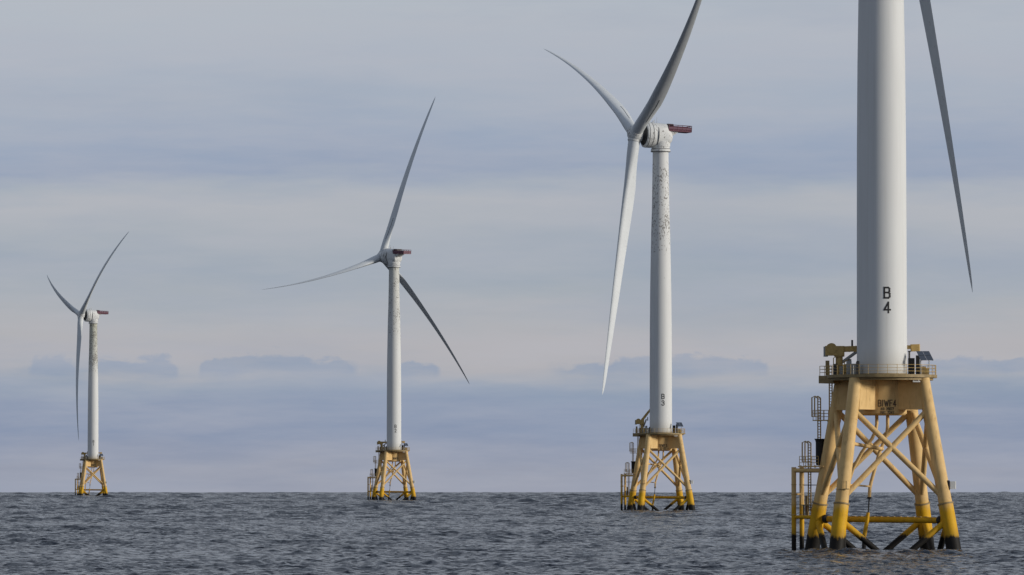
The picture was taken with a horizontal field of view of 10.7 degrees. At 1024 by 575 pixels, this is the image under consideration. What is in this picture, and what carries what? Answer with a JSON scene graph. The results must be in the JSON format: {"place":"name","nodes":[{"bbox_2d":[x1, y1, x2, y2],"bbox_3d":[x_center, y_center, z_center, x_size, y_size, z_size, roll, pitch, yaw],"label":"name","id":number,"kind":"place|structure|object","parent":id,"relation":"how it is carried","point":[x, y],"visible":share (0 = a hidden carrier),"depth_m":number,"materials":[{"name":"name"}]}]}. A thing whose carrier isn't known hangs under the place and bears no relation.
{"place":"outdoors","nodes":[
{"label":"outdoors","id":0,"kind":"place"},
{"bbox_2d":[0,491,1023,574],"bbox_3d":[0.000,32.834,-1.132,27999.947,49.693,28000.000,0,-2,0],"label":"sea","id":1,"kind":"structure","parent":0,"point":[359,533],"depth_m":811.75,"materials":[{"name":"liquid"}]},
{"bbox_2d":[47,233,127,495],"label":"wind turbine","id":2,"kind":"object","parent":1,"relation":"in","point":[91,459],"visible":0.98,"depth_m":3045.89,"materials":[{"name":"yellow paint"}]},
{"bbox_2d":[262,98,468,499],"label":"wind turbine","id":3,"kind":"object","parent":1,"relation":"in","point":[390,259],"visible":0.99,"depth_m":2255.38,"materials":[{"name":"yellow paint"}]},
{"bbox_2d":[545,0,701,510],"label":"wind turbine","id":4,"kind":"object","parent":1,"relation":"in","point":[658,434],"visible":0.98,"depth_m":1463.84,"materials":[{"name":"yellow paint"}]},
{"bbox_2d":[791,0,972,549],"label":"wind turbine","id":5,"kind":"object","parent":1,"relation":"in","point":[876,380],"visible":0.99,"depth_m":651.80,"materials":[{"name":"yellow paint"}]},
{"bbox_2d":[0,0,1023,491],"label":"sky","id":6,"kind":"structure","parent":0,"point":[240,149],"materials":[{"name":"grey"}]}
]}

